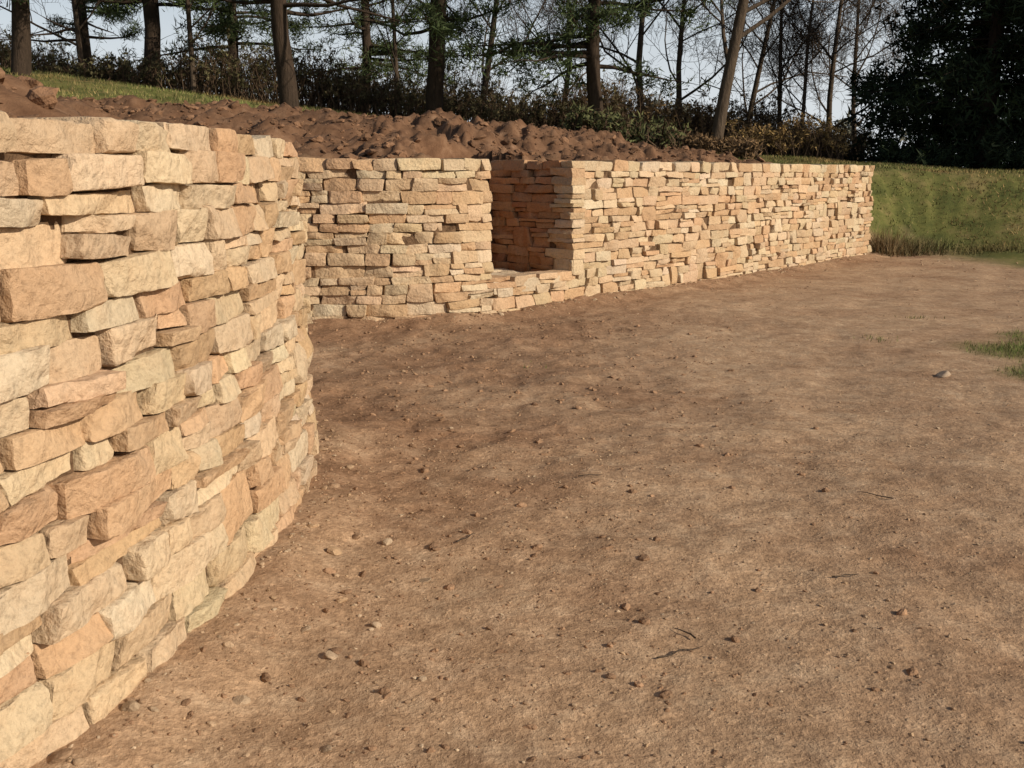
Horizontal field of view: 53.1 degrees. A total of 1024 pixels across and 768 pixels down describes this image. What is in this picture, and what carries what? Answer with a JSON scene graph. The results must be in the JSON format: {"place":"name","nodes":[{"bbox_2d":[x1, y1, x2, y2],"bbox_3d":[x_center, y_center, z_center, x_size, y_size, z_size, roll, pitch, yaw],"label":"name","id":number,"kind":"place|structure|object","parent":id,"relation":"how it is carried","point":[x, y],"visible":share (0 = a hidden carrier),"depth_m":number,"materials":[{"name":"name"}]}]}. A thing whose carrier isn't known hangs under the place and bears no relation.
{"place":"outdoors","nodes":[
{"label":"outdoors","id":0,"kind":"place"},
{"bbox_2d":[2,67,811,163],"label":"meadow grass","id":1,"kind":"structure","parent":0,"point":[176,91],"depth_m":21.46,"materials":[{"name":"green plant"}]},
{"bbox_2d":[0,70,1023,767],"bbox_3d":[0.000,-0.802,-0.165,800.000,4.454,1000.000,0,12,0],"label":"ground","id":2,"kind":"structure","parent":0,"point":[918,402],"depth_m":3.96,"materials":[{"name":"brown soil"}]},
{"bbox_2d":[0,0,118,65],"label":"bare tree","id":3,"kind":"object","parent":2,"relation":"on","point":[77,28],"visible":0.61,"depth_m":28.72,"materials":[{"name":"brown plant"}]},
{"bbox_2d":[0,0,159,69],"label":"pine tree","id":4,"kind":"object","parent":2,"relation":"on","point":[99,12],"visible":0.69,"depth_m":38.30,"materials":[{"name":"green plant"}]},
{"bbox_2d":[3,0,220,75],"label":"pine tree","id":5,"kind":"object","parent":2,"relation":"on","point":[21,54],"visible":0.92,"depth_m":21.00,"materials":[{"name":"green plant"}]},
{"bbox_2d":[0,150,287,681],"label":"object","id":6,"kind":"object","parent":2,"relation":"on","point":[11,157],"visible":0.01,"depth_m":2.49,"materials":[{"name":"brown stone"}]},
{"bbox_2d":[0,25,314,104],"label":"hedge","id":7,"kind":"object","parent":2,"relation":"on","point":[126,71],"visible":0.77,"depth_m":26.44,"materials":[{"name":"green plant"}]},
{"bbox_2d":[0,110,318,767],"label":"stone wall","id":8,"kind":"structure","parent":2,"relation":"on","point":[211,464],"depth_m":2.67,"materials":[{"name":"stone"}]},
{"bbox_2d":[76,0,258,71],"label":"pine tree","id":9,"kind":"object","parent":2,"relation":"on","point":[151,19],"visible":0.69,"depth_m":29.35,"materials":[{"name":"green plant"}]},
{"bbox_2d":[117,0,324,97],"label":"pine tree","id":10,"kind":"object","parent":2,"relation":"on","point":[236,25],"visible":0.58,"depth_m":33.08,"materials":[{"name":"green plant"}]},
{"bbox_2d":[186,0,270,93],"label":"bare tree","id":11,"kind":"object","parent":2,"relation":"on","point":[190,26],"visible":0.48,"depth_m":25.77,"materials":[{"name":"brown plant"}]},
{"bbox_2d":[233,695,250,704],"bbox_3d":[-0.720,0.845,2.725,0.048,0.031,0.036,0,12,0],"label":"rock","id":12,"kind":"object","parent":2,"relation":"on","point":[241,700],"visible":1,"depth_m":2.72,"materials":[{"name":"stone"}]},
{"bbox_2d":[175,0,426,106],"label":"pine tree","id":13,"kind":"object","parent":2,"relation":"on","point":[286,79],"visible":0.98,"depth_m":23.71,"materials":[{"name":"green plant"}]},
{"bbox_2d":[300,626,310,632],"bbox_3d":[-0.630,0.747,3.114,0.042,0.023,0.034,0,12,0],"label":"rock","id":14,"kind":"object","parent":2,"relation":"on","point":[306,629],"visible":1,"depth_m":3.10,"materials":[{"name":"stone"}]},
{"bbox_2d":[321,745,331,752],"bbox_3d":[-0.451,0.885,2.479,0.031,0.018,0.031,0,12,0],"label":"rock","id":15,"kind":"object","parent":2,"relation":"on","point":[326,748],"visible":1,"depth_m":2.47,"materials":[{"name":"stone"}]},
{"bbox_2d":[325,650,337,659],"bbox_3d":[-0.522,0.789,2.965,0.044,0.026,0.034,5,13,22],"label":"rock","id":16,"kind":"object","parent":2,"relation":"on","point":[330,654],"visible":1,"depth_m":2.96,"materials":[{"name":"stone"}]},
{"bbox_2d":[0,27,668,127],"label":"hedge","id":17,"kind":"object","parent":2,"relation":"on","point":[457,84],"visible":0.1,"depth_m":41.64,"materials":[{"name":"green plant"}]},
{"bbox_2d":[268,0,477,112],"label":"pine tree","id":18,"kind":"object","parent":2,"relation":"on","point":[369,48],"visible":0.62,"depth_m":36.26,"materials":[{"name":"green plant"}]},
{"bbox_2d":[370,621,381,627],"bbox_3d":[-0.420,0.748,3.162,0.036,0.026,0.024,0,12,0],"label":"rock","id":19,"kind":"object","parent":2,"relation":"on","point":[375,624],"visible":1,"depth_m":3.16,"materials":[{"name":"stone"}]},
{"bbox_2d":[0,67,764,162],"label":"ploughed soil clods","id":20,"kind":"object","parent":2,"relation":"on","point":[39,93],"visible":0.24,"depth_m":11.99,"materials":[{"name":"brown soil"}]},
{"bbox_2d":[342,0,472,85],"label":"bare tree","id":21,"kind":"object","parent":2,"relation":"on","point":[395,57],"visible":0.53,"depth_m":30.06,"materials":[{"name":"brown plant"}]},
{"bbox_2d":[417,675,426,681],"bbox_3d":[-0.248,0.813,2.820,0.029,0.018,0.026,-9,15,-38],"label":"rock","id":22,"kind":"object","parent":2,"relation":"on","point":[422,678],"visible":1,"depth_m":2.81,"materials":[{"name":"stone"}]},
{"bbox_2d":[419,577,430,582],"bbox_3d":[-0.300,0.675,3.507,0.049,0.024,0.033,0,12,0],"label":"rock","id":23,"kind":"object","parent":2,"relation":"on","point":[425,580],"visible":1,"depth_m":3.50,"materials":[{"name":"stone"}]},
{"bbox_2d":[349,0,531,111],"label":"pine tree","id":24,"kind":"object","parent":2,"relation":"on","point":[435,9],"visible":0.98,"depth_m":25.74,"materials":[{"name":"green plant"}]},
{"bbox_2d":[272,41,644,128],"bbox_3d":[-1.459,-8.292,29.318,10.375,2.908,4.037,0,12,0],"label":"hedge","id":25,"kind":"object","parent":2,"relation":"on","point":[359,93],"visible":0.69,"depth_m":28.51,"materials":[{"name":"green plant"}]},
{"bbox_2d":[48,253,889,767],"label":"wall foot rubble","id":26,"kind":"object","parent":2,"relation":"on","point":[130,705],"depth_m":3.54,"materials":[{"name":"stone"}]},
{"bbox_2d":[389,0,623,97],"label":"bare tree","id":27,"kind":"object","parent":2,"relation":"on","point":[485,70],"visible":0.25,"depth_m":42.38,"materials":[{"name":"brown plant"}]},
{"bbox_2d":[109,310,979,761],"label":"soil crumbs","id":28,"kind":"object","parent":2,"relation":"on","point":[385,690],"visible":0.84,"depth_m":4.02,"materials":[{"name":"brown soil"}]},
{"bbox_2d":[491,0,620,127],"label":"bare tree","id":29,"kind":"object","parent":2,"relation":"on","point":[525,22],"visible":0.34,"depth_m":37.96,"materials":[{"name":"brown plant"}]},
{"bbox_2d":[427,0,734,113],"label":"pine tree","id":30,"kind":"object","parent":2,"relation":"on","point":[544,52],"visible":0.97,"depth_m":25.38,"materials":[{"name":"green plant"}]},
{"bbox_2d":[300,167,866,317],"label":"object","id":31,"kind":"object","parent":2,"relation":"on","point":[411,239],"visible":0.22,"depth_m":10.78,"materials":[{"name":"brown stone"}]},
{"bbox_2d":[297,157,874,320],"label":"stone wall","id":32,"kind":"structure","parent":2,"relation":"on","point":[497,281],"depth_m":10.89,"materials":[{"name":"stone"}]},
{"bbox_2d":[209,89,997,155],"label":"distant woodland","id":33,"kind":"object","parent":2,"relation":"on","point":[850,129],"depth_m":79.69,"materials":[{"name":"green plant"}]},
{"bbox_2d":[223,334,1010,647],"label":"loose stones","id":34,"kind":"object","parent":2,"relation":"on","point":[229,644],"visible":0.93,"depth_m":5.32,"materials":[{"name":"stone"}]},
{"bbox_2d":[508,0,736,114],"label":"bare tree","id":35,"kind":"object","parent":2,"relation":"on","point":[641,33],"visible":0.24,"depth_m":36.81,"materials":[{"name":"brown plant"}]},
{"bbox_2d":[558,101,690,148],"bbox_3d":[1.805,-4.100,16.689,2.106,0.961,1.814,0,12,0],"label":"shrub","id":36,"kind":"object","parent":2,"relation":"on","point":[658,135],"visible":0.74,"depth_m":16.13,"materials":[{"name":"green plant"}]},
{"bbox_2d":[456,474,892,658],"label":"fallen twigs","id":37,"kind":"object","parent":2,"relation":"on","point":[692,635],"visible":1,"depth_m":3.50,"materials":[{"name":"brown wood"}]},
{"bbox_2d":[635,0,791,138],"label":"bare tree","id":38,"kind":"object","parent":2,"relation":"on","point":[680,46],"visible":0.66,"depth_m":31.10,"materials":[{"name":"brown plant"}]},
{"bbox_2d":[672,127,763,159],"bbox_3d":[4.088,-4.723,20.463,1.797,0.818,1.405,0,12,0],"label":"shrub","id":39,"kind":"object","parent":2,"relation":"on","point":[739,148],"visible":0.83,"depth_m":20.13,"materials":[{"name":"green plant"}]},
{"bbox_2d":[570,68,888,161],"bbox_3d":[6.253,-7.938,30.838,9.587,2.854,4.560,0,12,0],"label":"hedge","id":40,"kind":"object","parent":2,"relation":"on","point":[704,125],"visible":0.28,"depth_m":29.79,"materials":[{"name":"brown plant"}]},
{"bbox_2d":[646,96,857,157],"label":"hedge","id":41,"kind":"object","parent":2,"relation":"on","point":[818,121],"visible":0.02,"depth_m":43.07,"materials":[{"name":"green plant"}]},
{"bbox_2d":[671,0,862,122],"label":"bare tree","id":42,"kind":"object","parent":2,"relation":"on","point":[756,85],"visible":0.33,"depth_m":42.39,"materials":[{"name":"brown plant"}]},
{"bbox_2d":[725,113,856,160],"bbox_3d":[7.162,-6.473,27.004,3.334,1.336,2.130,0,12,0],"label":"shrub","id":43,"kind":"object","parent":2,"relation":"on","point":[821,146],"visible":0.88,"depth_m":26.54,"materials":[{"name":"green plant"}]},
{"bbox_2d":[719,0,869,132],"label":"bare tree","id":44,"kind":"object","parent":2,"relation":"on","point":[806,42],"visible":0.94,"depth_m":29.62,"materials":[{"name":"brown plant"}]},
{"bbox_2d":[728,0,880,122],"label":"bare tree","id":45,"kind":"object","parent":2,"relation":"on","point":[816,29],"visible":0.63,"depth_m":33.70,"materials":[{"name":"brown plant"}]},
{"bbox_2d":[690,0,953,139],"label":"bare tree","id":46,"kind":"object","parent":2,"relation":"on","point":[731,51],"visible":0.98,"depth_m":23.95,"materials":[{"name":"brown plant"}]},
{"bbox_2d":[767,0,929,159],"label":"bare tree","id":47,"kind":"object","parent":2,"relation":"on","point":[855,59],"visible":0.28,"depth_m":44.04,"materials":[{"name":"brown plant"}]},
{"bbox_2d":[770,0,945,137],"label":"bare tree","id":48,"kind":"object","parent":2,"relation":"on","point":[832,71],"visible":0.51,"depth_m":37.78,"materials":[{"name":"brown plant"}]},
{"bbox_2d":[837,0,1023,169],"bbox_3d":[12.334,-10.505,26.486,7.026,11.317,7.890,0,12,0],"label":"evergreen tree","id":49,"kind":"object","parent":2,"relation":"on","point":[980,105],"visible":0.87,"depth_m":26.31,"materials":[{"name":"green plant"}]},
{"bbox_2d":[935,370,950,377],"bbox_3d":[2.980,-0.062,7.080,0.106,0.059,0.107,0,12,0],"label":"rock","id":50,"kind":"object","parent":2,"relation":"on","point":[943,374],"visible":0.91,"depth_m":7.05,"materials":[{"name":"stone"}]},
{"bbox_2d":[868,217,1019,257],"bbox_3d":[7.465,-2.995,17.822,3.369,1.505,1.904,0,12,0],"label":"dry grass tuft","id":51,"kind":"object","parent":2,"relation":"on","point":[888,244],"visible":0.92,"depth_m":17.72,"materials":[{"name":"plant"}]},
{"bbox_2d":[956,0,1023,170],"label":"evergreen tree","id":52,"kind":"object","parent":2,"relation":"on","point":[1021,163],"visible":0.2,"depth_m":26.05,"materials":[{"name":"green plant"}]},
{"bbox_2d":[960,326,1023,377],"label":"grass patch","id":53,"kind":"object","parent":2,"relation":"on","point":[1008,346],"visible":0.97,"depth_m":8.08,"materials":[{"name":"green plant"}]},
{"bbox_2d":[0,0,1023,154],"label":"sky","id":54,"kind":"structure","parent":0,"point":[167,20],"materials":[{"name":"white"}]},
{"bbox_2d":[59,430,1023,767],"bbox_3d":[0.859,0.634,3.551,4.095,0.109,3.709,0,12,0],"label":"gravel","id":55,"kind":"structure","parent":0,"point":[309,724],"depth_m":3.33,"materials":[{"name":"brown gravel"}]},
{"bbox_2d":[308,281,1023,446],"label":"gravel","id":56,"kind":"structure","parent":0,"point":[715,355],"depth_m":7.62,"materials":[{"name":"brown gravel"}]},
{"bbox_2d":[680,147,1023,252],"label":"lawn grass","id":57,"kind":"structure","parent":0,"point":[900,166],"depth_m":20.36,"materials":[{"name":"green plant"}]},
{"bbox_2d":[690,252,1019,293],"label":"gravel","id":58,"kind":"structure","parent":0,"point":[893,271],"depth_m":13.98,"materials":[{"name":"brown gravel"}]},
{"bbox_2d":[853,335,897,343],"bbox_3d":[3.118,-0.394,8.702,0.298,0.062,0.399,-9,15,-38],"label":"weed tuft","id":59,"kind":"object","parent":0,"point":[878,338],"visible":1,"depth_m":8.70,"materials":[{"name":"green plant"}]}
]}

